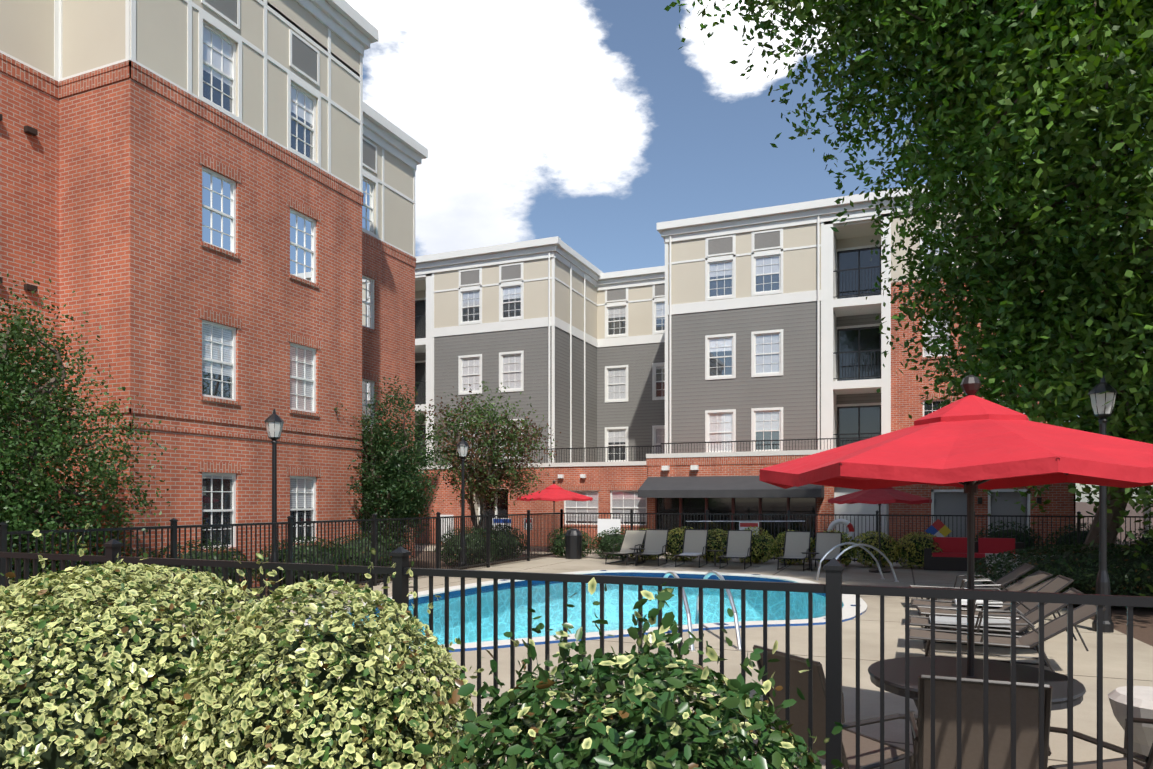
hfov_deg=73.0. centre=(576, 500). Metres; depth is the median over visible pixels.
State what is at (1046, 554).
hedge
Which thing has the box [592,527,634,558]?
shrub
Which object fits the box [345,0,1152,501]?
sky
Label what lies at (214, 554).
shrub
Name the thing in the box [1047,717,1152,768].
chair
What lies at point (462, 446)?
lamp post
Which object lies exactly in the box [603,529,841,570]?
loungers
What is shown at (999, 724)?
chair
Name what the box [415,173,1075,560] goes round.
building
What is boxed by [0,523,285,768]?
bush
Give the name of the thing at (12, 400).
tall shrub
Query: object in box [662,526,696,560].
shrub
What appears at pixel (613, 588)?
pool water
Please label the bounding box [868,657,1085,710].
patio table
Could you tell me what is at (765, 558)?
shrub
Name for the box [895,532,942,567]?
shrub
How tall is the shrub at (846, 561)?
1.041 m
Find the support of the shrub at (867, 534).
on the pool deck
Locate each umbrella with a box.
[516,481,592,552]
[759,375,1152,675]
[828,487,931,572]
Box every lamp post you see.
[264,409,283,595]
[457,437,468,567]
[1088,375,1117,632]
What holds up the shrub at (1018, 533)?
on the pool deck
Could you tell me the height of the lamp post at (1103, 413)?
3.610 m
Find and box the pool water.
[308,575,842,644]
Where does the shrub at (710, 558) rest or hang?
on the pool deck
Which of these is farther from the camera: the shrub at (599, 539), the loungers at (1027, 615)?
the shrub at (599, 539)
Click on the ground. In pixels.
(1142, 624)
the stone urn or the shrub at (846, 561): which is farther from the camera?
the shrub at (846, 561)
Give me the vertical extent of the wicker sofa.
0.860 m
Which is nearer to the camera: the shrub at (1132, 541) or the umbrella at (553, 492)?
the shrub at (1132, 541)
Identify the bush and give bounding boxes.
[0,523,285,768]
[164,548,483,768]
[415,577,843,768]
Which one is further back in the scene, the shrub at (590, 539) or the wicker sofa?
the shrub at (590, 539)
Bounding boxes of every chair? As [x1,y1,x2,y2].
[753,645,917,768]
[909,674,1052,768]
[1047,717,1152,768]
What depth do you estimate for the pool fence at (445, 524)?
18.91 m
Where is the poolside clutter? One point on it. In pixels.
(944, 620)
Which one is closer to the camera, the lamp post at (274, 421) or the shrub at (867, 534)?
the lamp post at (274, 421)
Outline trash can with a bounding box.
[565,528,582,558]
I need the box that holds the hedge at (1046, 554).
[974,543,1152,609]
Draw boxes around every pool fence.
[0,509,1152,641]
[0,539,1152,768]
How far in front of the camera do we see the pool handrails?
11.07 m
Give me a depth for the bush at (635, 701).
2.37 m
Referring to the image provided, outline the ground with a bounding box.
[12,502,1152,645]
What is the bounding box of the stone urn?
[1108,686,1152,762]
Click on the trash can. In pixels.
(573, 543)
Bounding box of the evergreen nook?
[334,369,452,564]
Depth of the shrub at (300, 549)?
15.81 m
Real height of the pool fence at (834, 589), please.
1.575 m
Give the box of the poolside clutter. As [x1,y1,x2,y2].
[192,521,1010,627]
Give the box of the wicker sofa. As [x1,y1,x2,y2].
[923,537,1026,571]
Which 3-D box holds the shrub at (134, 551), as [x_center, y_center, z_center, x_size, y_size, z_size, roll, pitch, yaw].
[-7.406,1.275,12.053,1.822,1.156,2.194,0,0,23]
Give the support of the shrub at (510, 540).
on the ground
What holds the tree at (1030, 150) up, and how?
on the ground
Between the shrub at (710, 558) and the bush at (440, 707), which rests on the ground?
the bush at (440, 707)
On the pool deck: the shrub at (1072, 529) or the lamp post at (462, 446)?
the shrub at (1072, 529)
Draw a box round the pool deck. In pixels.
[169,545,1152,768]
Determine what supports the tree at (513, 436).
on the ground
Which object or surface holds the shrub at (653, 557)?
on the pool deck
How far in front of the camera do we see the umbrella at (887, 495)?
19.52 m
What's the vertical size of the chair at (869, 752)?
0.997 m
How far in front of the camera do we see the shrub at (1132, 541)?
21.10 m
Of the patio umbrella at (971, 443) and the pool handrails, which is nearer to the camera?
the patio umbrella at (971, 443)
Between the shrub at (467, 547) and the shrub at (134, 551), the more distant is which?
the shrub at (467, 547)
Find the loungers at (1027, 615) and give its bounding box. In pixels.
[909,563,1105,671]
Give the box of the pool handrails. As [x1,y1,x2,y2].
[656,542,898,651]
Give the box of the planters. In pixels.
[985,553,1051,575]
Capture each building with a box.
[0,0,427,587]
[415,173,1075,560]
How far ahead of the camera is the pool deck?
10.58 m
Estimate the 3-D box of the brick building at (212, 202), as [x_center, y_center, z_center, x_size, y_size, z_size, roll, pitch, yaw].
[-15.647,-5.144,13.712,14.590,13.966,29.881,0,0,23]
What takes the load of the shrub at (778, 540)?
on the pool deck
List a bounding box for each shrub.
[0,261,185,609]
[13,547,164,613]
[138,539,254,600]
[253,536,350,590]
[326,533,399,580]
[434,527,498,564]
[481,524,526,559]
[549,527,593,556]
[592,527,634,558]
[630,528,661,559]
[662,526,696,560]
[701,528,731,561]
[739,526,776,562]
[771,529,814,564]
[811,530,857,565]
[851,531,899,566]
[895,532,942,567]
[975,520,1044,558]
[1044,523,1119,555]
[1122,525,1152,554]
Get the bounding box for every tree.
[408,381,560,560]
[664,0,1152,595]
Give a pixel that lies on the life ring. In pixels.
(834, 523)
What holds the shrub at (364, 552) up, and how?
on the ground
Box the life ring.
[827,519,854,541]

